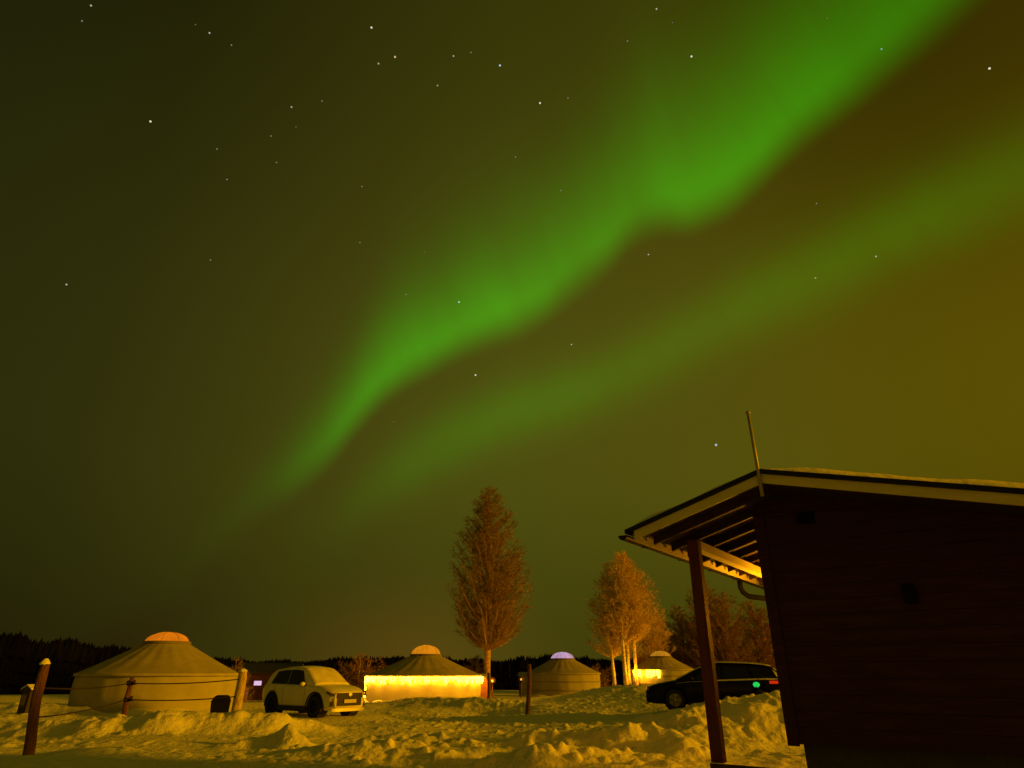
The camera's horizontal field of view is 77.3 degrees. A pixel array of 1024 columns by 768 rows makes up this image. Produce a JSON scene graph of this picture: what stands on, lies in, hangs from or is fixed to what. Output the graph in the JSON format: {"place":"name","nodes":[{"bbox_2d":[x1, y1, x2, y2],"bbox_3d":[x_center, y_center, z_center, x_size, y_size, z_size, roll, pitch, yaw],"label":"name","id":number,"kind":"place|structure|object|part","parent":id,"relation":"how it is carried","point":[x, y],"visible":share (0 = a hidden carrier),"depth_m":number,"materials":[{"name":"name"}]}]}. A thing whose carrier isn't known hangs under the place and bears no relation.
{"place":"outdoors","nodes":[
{"label":"outdoors","id":0,"kind":"place"},
{"bbox_2d":[0,684,806,767],"bbox_3d":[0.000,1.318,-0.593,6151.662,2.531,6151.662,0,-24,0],"label":"snow ground","id":1,"kind":"structure","parent":0,"point":[621,726],"depth_m":15.02,"materials":[{"name":"white snow"}]},
{"bbox_2d":[16,684,34,713],"bbox_3d":[-18.321,11.931,24.239,0.540,1.015,0.440,-6,-25,14],"label":"cabinet","id":2,"kind":"object","parent":1,"relation":"on","point":[25,700],"visible":0.66,"depth_m":24.09,"materials":[{"name":"brown wood"}]},
{"bbox_2d":[22,658,49,754],"bbox_3d":[-9.941,6.798,13.392,0.376,1.946,0.221,5,-25,-11],"label":"fence post","id":3,"kind":"object","parent":1,"relation":"on","point":[30,742],"visible":0.91,"depth_m":13.31,"materials":[{"name":"brown wood"}]},
{"bbox_2d":[122,677,134,715],"bbox_3d":[-11.412,9.427,19.014,0.229,1.313,0.165,15,-28,-30],"label":"fence post","id":4,"kind":"object","parent":1,"relation":"on","point":[126,704],"visible":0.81,"depth_m":18.98,"materials":[{"name":"brown wood"}]},
{"bbox_2d":[39,696,234,717],"bbox_3d":[-9.946,8.242,16.419,3.193,0.246,6.718,0,-24,0],"label":"rope","id":5,"kind":"object","parent":4,"relation":"attached to","point":[130,698],"visible":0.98,"depth_m":18.93,"materials":[{"name":"brown fabric"}]},
{"bbox_2d":[44,679,238,689],"bbox_3d":[-9.959,7.795,16.621,3.208,0.205,6.718,0,-24,0],"label":"rope","id":6,"kind":"object","parent":4,"relation":"attached to","point":[129,683],"visible":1,"depth_m":19.12,"materials":[{"name":"brown fabric"}]},
{"bbox_2d":[68,632,238,714],"bbox_3d":[-16.249,13.345,29.634,8.680,3.514,8.680,0,-24,0],"label":"yurt","id":7,"kind":"object","parent":1,"relation":"on","point":[167,657],"visible":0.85,"depth_m":27.26,"materials":[{"name":"fabric"}]},
{"bbox_2d":[210,695,230,712],"bbox_3d":[-9.365,10.335,20.548,0.593,0.620,0.561,8,-26,-18],"label":"rubbish bin","id":8,"kind":"object","parent":1,"relation":"on","point":[221,705],"visible":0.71,"depth_m":20.38,"materials":[{"name":"black plastic"}]},
{"bbox_2d":[231,668,247,712],"bbox_3d":[-8.355,9.617,19.589,0.306,1.662,0.319,0,-24,0],"label":"fence post","id":9,"kind":"object","parent":1,"relation":"on","point":[239,692],"visible":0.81,"depth_m":19.56,"materials":[{"name":"brown wood"}]},
{"bbox_2d":[229,657,255,701],"bbox_3d":[-17.287,18.513,39.919,3.062,3.076,2.679,0,-24,0],"label":"bush","id":10,"kind":"object","parent":1,"relation":"on","point":[248,690],"visible":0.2,"depth_m":39.88,"materials":[{"name":"brown plant"}]},
{"bbox_2d":[236,663,303,699],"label":"red cabin","id":11,"kind":"object","parent":1,"relation":"on","point":[260,675],"visible":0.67,"depth_m":44.09,"materials":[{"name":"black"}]},
{"bbox_2d":[252,680,262,685],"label":"window","id":12,"kind":"structure","parent":11,"relation":"in","point":[255,682],"depth_m":43.87,"materials":[{"name":"grey glass"}]},
{"bbox_2d":[262,666,365,717],"bbox_3d":[-7.311,11.318,23.617,4.262,1.685,2.090,-18,-30,34],"label":"parked suv","id":13,"kind":"object","parent":1,"relation":"on","point":[316,691],"visible":0.98,"depth_m":22.89,"materials":[{"name":"white paint"}]},
{"bbox_3d":[-8.614,10.940,23.909,1.070,0.481,0.143,-18,-30,34],"label":"side window","id":14,"kind":"part","parent":13,"relation":"part of","materials":[{"name":"black glass"}]},
{"bbox_3d":[-7.740,10.680,23.276,1.150,0.540,0.147,-18,-30,34],"label":"side window","id":15,"kind":"part","parent":13,"relation":"part of","materials":[{"name":"black glass"}]},
{"bbox_2d":[337,653,386,693],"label":"bush","id":16,"kind":"object","parent":1,"relation":"on","point":[361,683],"visible":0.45,"depth_m":56.58,"materials":[{"name":"brown plant"}]},
{"bbox_2d":[0,631,749,694],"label":"forest","id":17,"kind":"object","parent":1,"relation":"on","point":[21,657],"visible":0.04,"depth_m":71.65,"materials":[{"name":"plant"}]},
{"bbox_2d":[364,645,490,701],"bbox_3d":[-5.768,19.218,42.343,9.380,3.674,9.380,0,-24,0],"label":"yurt","id":18,"kind":"object","parent":1,"relation":"on","point":[425,661],"visible":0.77,"depth_m":39.73,"materials":[{"name":"fabric"}]},
{"bbox_2d":[364,676,482,697],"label":"string lights","id":19,"kind":"object","parent":18,"relation":"attached to","point":[383,677],"visible":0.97,"depth_m":39.40,"materials":[{"name":"yellow"}]},
{"bbox_2d":[464,654,483,673],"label":"bush","id":20,"kind":"object","parent":1,"relation":"on","point":[477,665],"visible":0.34,"depth_m":60.20,"materials":[{"name":"brown plant"}]},
{"bbox_2d":[487,673,490,698],"bbox_3d":[-1.246,16.407,34.298,0.231,1.676,0.191,-17,-29,33],"label":"fence post","id":21,"kind":"object","parent":1,"relation":"on","point":[488,686],"visible":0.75,"depth_m":34.30,"materials":[{"name":"brown wood"}]},
{"bbox_2d":[443,485,535,697],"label":"birch tree","id":22,"kind":"object","parent":1,"relation":"on","point":[490,634],"visible":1,"depth_m":46.04,"materials":[{"name":"brown plant"}]},
{"bbox_2d":[490,677,495,698],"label":"lantern","id":23,"kind":"object","parent":1,"relation":"on","point":[492,680],"visible":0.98,"depth_m":42.48,"materials":[{"name":"black metal"}]},
{"bbox_2d":[518,676,523,697],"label":"lantern","id":24,"kind":"object","parent":1,"relation":"on","point":[520,678],"visible":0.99,"depth_m":47.05,"materials":[{"name":"black metal"}]},
{"bbox_2d":[525,664,531,714],"bbox_3d":[0.638,11.898,24.808,0.265,1.914,0.180,-11,-26,22],"label":"fence post","id":25,"kind":"object","parent":1,"relation":"on","point":[529,684],"visible":0.88,"depth_m":24.75,"materials":[{"name":"brown wood"}]},
{"bbox_2d":[518,652,600,696],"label":"yurt","id":26,"kind":"object","parent":1,"relation":"on","point":[561,673],"visible":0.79,"depth_m":48.81,"materials":[{"name":"fabric"}]},
{"bbox_2d":[592,662,618,686],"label":"bush","id":27,"kind":"object","parent":1,"relation":"on","point":[603,678],"visible":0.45,"depth_m":65.43,"materials":[{"name":"brown plant"}]},
{"bbox_2d":[584,562,631,685],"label":"birch tree","id":28,"kind":"object","parent":1,"relation":"on","point":[613,652],"visible":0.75,"depth_m":58.60,"materials":[{"name":"brown plant"}]},
{"bbox_2d":[596,551,646,684],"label":"birch tree","id":29,"kind":"object","parent":1,"relation":"on","point":[619,595],"visible":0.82,"depth_m":58.13,"materials":[{"name":"brown plant"}]},
{"bbox_2d":[604,551,653,683],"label":"birch tree","id":30,"kind":"object","parent":1,"relation":"on","point":[628,663],"visible":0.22,"depth_m":58.93,"materials":[{"name":"brown plant"}]},
{"bbox_2d":[604,553,658,684],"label":"birch tree","id":31,"kind":"object","parent":1,"relation":"on","point":[641,633],"visible":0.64,"depth_m":58.46,"materials":[{"name":"brown plant"}]},
{"bbox_2d":[625,569,677,663],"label":"birch tree","id":32,"kind":"object","parent":1,"relation":"on","point":[657,639],"visible":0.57,"depth_m":61.18,"materials":[{"name":"brown plant"}]},
{"bbox_2d":[630,651,692,684],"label":"yurt","id":33,"kind":"object","parent":1,"relation":"on","point":[667,665],"visible":0.65,"depth_m":56.52,"materials":[{"name":"fabric"}]},
{"bbox_2d":[633,670,659,676],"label":"string lights","id":34,"kind":"object","parent":33,"relation":"attached to","point":[653,671],"visible":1,"depth_m":56.03,"materials":[{"name":"yellow"}]},
{"bbox_2d":[649,604,699,666],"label":"bare tree","id":35,"kind":"object","parent":1,"relation":"on","point":[681,656],"visible":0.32,"depth_m":71.17,"materials":[{"name":"brown plant"}]},
{"bbox_2d":[646,661,778,709],"bbox_3d":[7.199,10.662,22.590,4.945,1.600,2.361,-10,-26,21],"label":"parked wagon","id":36,"kind":"object","parent":1,"relation":"on","point":[738,679],"visible":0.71,"depth_m":21.94,"materials":[{"name":"black paint"}]},
{"bbox_3d":[6.696,10.041,22.185,1.060,0.478,0.166,-6,-25,14],"label":"side window","id":37,"kind":"part","parent":36,"relation":"part of","materials":[{"name":"black glass"}]},
{"bbox_3d":[7.701,9.901,21.954,0.900,0.417,0.165,-6,-25,14],"label":"side window","id":38,"kind":"part","parent":36,"relation":"part of","materials":[{"name":"black glass"}]},
{"bbox_3d":[8.513,9.817,21.755,0.860,0.383,0.159,-6,-25,14],"label":"side window","id":39,"kind":"part","parent":36,"relation":"part of","materials":[{"name":"black glass"}]},
{"bbox_2d":[674,581,770,668],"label":"bare tree","id":40,"kind":"object","parent":1,"relation":"on","point":[728,642],"visible":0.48,"depth_m":67.63,"materials":[{"name":"brown plant"}]},
{"bbox_2d":[724,599,775,668],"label":"bare tree","id":41,"kind":"object","parent":1,"relation":"on","point":[766,648],"visible":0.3,"depth_m":70.13,"materials":[{"name":"brown plant"}]},
{"bbox_2d":[618,411,1023,767],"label":"cabin","id":42,"kind":"object","parent":1,"relation":"on","point":[895,607],"visible":1,"depth_m":6.52,"materials":[{"name":"wood"}]},
{"bbox_2d":[0,0,1023,662],"label":"sky","id":43,"kind":"structure","parent":0,"point":[212,453],"materials":[{"name":"green"}]}
]}

